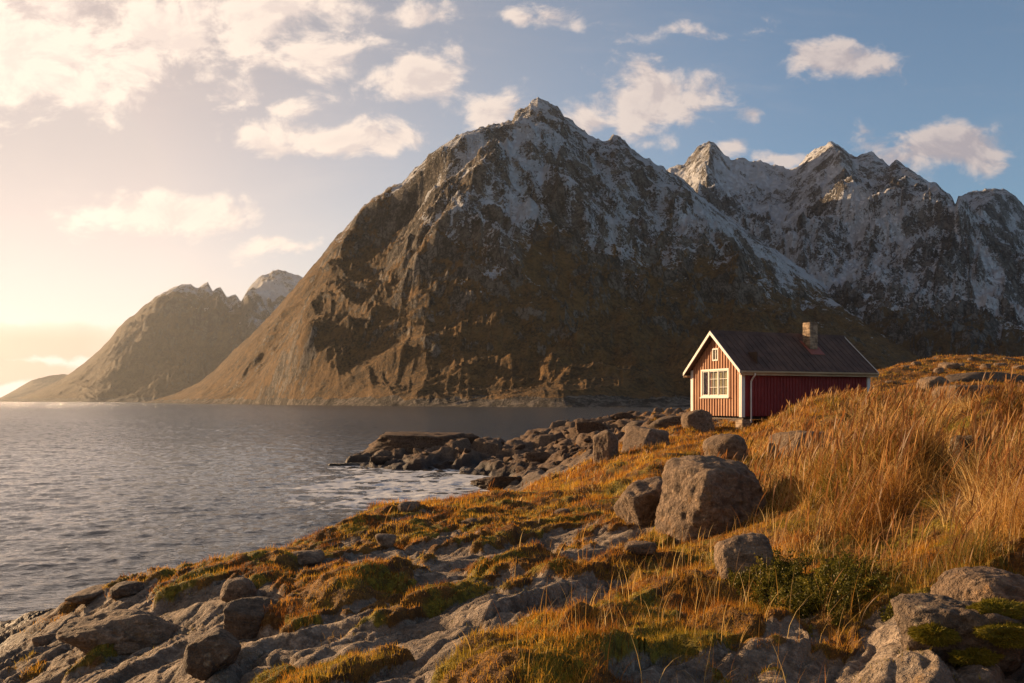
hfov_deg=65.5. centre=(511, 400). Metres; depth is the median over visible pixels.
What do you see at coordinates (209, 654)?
boulder
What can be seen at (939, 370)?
stone
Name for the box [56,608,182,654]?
rock slab
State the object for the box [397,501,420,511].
stone
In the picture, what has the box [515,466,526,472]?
rock
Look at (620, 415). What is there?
rock
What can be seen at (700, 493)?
boulder
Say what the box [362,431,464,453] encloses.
rock
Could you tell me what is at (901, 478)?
dry grass
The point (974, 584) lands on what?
rock outcrop
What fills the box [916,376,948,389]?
boulder
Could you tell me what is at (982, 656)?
moss cushion
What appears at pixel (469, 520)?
stone
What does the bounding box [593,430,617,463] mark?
boulder
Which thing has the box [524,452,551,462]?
rock
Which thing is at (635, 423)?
boulder
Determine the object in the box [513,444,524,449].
rock
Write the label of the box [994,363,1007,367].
stone
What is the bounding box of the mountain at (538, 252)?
[140,97,919,406]
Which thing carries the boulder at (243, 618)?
on the ground at (428, 639)
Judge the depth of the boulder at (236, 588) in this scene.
8.78 m
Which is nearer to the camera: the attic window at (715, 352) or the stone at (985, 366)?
the attic window at (715, 352)
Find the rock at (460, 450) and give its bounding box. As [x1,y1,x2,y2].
[455,447,463,454]
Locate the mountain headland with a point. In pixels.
(31, 386)
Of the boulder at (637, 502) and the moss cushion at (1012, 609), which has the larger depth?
the boulder at (637, 502)
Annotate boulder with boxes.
[64,584,105,603]
[109,581,143,598]
[182,627,240,680]
[220,577,256,601]
[223,596,280,639]
[291,549,324,566]
[375,533,395,547]
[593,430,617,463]
[613,476,662,526]
[621,421,643,431]
[621,426,669,452]
[648,415,680,428]
[655,455,766,545]
[681,409,714,432]
[702,433,747,460]
[714,532,777,579]
[768,430,833,459]
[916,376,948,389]
[932,385,1004,405]
[945,372,1023,382]
[949,435,998,466]
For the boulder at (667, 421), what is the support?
on the ground at (428, 639)
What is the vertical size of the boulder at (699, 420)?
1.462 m
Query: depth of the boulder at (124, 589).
11.77 m
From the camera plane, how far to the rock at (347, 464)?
51.19 m
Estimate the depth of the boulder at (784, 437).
16.79 m
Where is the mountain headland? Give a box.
[0,374,66,400]
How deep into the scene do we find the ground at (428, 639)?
7.67 m
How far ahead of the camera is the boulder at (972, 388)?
19.05 m
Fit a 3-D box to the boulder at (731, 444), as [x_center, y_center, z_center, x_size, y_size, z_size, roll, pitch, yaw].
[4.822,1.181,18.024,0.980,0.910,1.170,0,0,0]
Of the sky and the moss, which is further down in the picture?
the moss
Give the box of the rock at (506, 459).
[503,457,514,462]
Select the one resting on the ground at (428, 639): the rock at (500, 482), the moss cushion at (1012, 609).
the rock at (500, 482)
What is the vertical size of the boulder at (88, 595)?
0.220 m
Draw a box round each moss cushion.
[905,621,962,646]
[946,645,1005,666]
[965,596,1023,622]
[972,621,1023,649]
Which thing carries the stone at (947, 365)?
on the ground at (428, 639)
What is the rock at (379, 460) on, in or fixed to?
on the ground at (428, 639)
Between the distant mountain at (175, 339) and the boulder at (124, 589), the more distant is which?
the distant mountain at (175, 339)
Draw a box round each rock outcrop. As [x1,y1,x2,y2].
[890,593,1023,675]
[930,566,1023,602]
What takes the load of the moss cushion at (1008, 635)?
on the rock outcrop at (923, 608)
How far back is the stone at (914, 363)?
55.69 m
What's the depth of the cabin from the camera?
38.34 m
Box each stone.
[32,633,55,646]
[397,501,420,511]
[460,518,477,523]
[553,508,569,515]
[623,541,656,555]
[885,380,895,383]
[911,361,920,365]
[933,367,943,373]
[938,362,960,369]
[979,364,990,368]
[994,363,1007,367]
[1012,365,1023,369]
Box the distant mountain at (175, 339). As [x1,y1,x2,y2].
[0,269,302,401]
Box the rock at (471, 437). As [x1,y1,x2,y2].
[463,433,479,443]
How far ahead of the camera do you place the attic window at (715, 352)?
38.50 m
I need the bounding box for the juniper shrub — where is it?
[725,546,900,636]
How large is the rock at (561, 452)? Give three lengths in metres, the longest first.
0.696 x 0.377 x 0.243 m
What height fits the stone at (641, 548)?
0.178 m
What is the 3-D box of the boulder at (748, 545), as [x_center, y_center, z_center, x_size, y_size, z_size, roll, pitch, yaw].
[1.988,1.385,6.814,0.478,0.473,0.432,0,0,0]
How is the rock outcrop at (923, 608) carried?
on the ground at (428, 639)
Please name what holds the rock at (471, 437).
on the ground at (428, 639)
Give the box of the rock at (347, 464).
[328,463,367,465]
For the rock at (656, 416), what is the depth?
57.84 m
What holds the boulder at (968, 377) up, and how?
on the ground at (428, 639)
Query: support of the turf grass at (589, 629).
on the ground at (428, 639)
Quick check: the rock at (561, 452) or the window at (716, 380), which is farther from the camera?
the rock at (561, 452)
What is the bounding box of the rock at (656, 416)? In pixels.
[652,414,661,418]
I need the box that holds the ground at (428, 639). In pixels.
[0,355,1023,682]
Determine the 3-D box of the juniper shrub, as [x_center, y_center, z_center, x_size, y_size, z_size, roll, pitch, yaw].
[2.330,1.429,6.156,1.292,0.544,1.890,0,0,9]
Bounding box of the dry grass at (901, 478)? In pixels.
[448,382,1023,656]
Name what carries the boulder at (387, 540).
on the ground at (428, 639)
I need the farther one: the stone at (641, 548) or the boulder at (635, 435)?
the boulder at (635, 435)
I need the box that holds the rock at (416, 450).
[413,448,426,453]
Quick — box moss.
[26,397,1016,682]
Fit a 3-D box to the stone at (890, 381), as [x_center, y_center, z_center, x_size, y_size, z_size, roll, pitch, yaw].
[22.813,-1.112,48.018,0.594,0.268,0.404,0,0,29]
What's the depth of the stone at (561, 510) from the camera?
14.92 m
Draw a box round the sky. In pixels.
[0,0,1023,396]
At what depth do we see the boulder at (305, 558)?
10.79 m
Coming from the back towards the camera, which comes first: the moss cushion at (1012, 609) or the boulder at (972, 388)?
the boulder at (972, 388)
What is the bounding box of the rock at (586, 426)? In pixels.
[575,419,609,433]
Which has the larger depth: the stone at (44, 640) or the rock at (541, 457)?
the rock at (541, 457)
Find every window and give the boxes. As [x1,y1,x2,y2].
[700,368,728,397]
[712,348,718,360]
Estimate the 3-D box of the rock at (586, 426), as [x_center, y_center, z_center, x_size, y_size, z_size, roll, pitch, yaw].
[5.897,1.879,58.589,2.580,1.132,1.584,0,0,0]
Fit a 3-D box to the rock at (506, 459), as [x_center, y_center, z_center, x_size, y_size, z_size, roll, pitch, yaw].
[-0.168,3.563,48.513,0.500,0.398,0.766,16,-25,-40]
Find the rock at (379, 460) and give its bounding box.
[370,456,390,464]
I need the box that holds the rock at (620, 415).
[610,412,632,419]
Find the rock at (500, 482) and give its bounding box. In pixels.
[470,476,521,490]
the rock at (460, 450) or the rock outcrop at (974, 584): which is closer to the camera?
the rock outcrop at (974, 584)
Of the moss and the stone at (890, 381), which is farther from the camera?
the stone at (890, 381)
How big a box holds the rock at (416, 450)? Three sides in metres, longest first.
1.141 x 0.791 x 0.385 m
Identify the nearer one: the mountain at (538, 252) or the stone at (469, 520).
the stone at (469, 520)
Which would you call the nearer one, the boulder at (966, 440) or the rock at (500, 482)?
the boulder at (966, 440)
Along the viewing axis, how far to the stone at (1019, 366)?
52.69 m
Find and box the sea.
[0,402,690,620]
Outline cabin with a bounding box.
[683,322,879,429]
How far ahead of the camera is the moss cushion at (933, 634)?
4.27 m
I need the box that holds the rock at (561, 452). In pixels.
[558,449,568,455]
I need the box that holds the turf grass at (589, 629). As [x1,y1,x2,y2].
[3,353,1023,682]

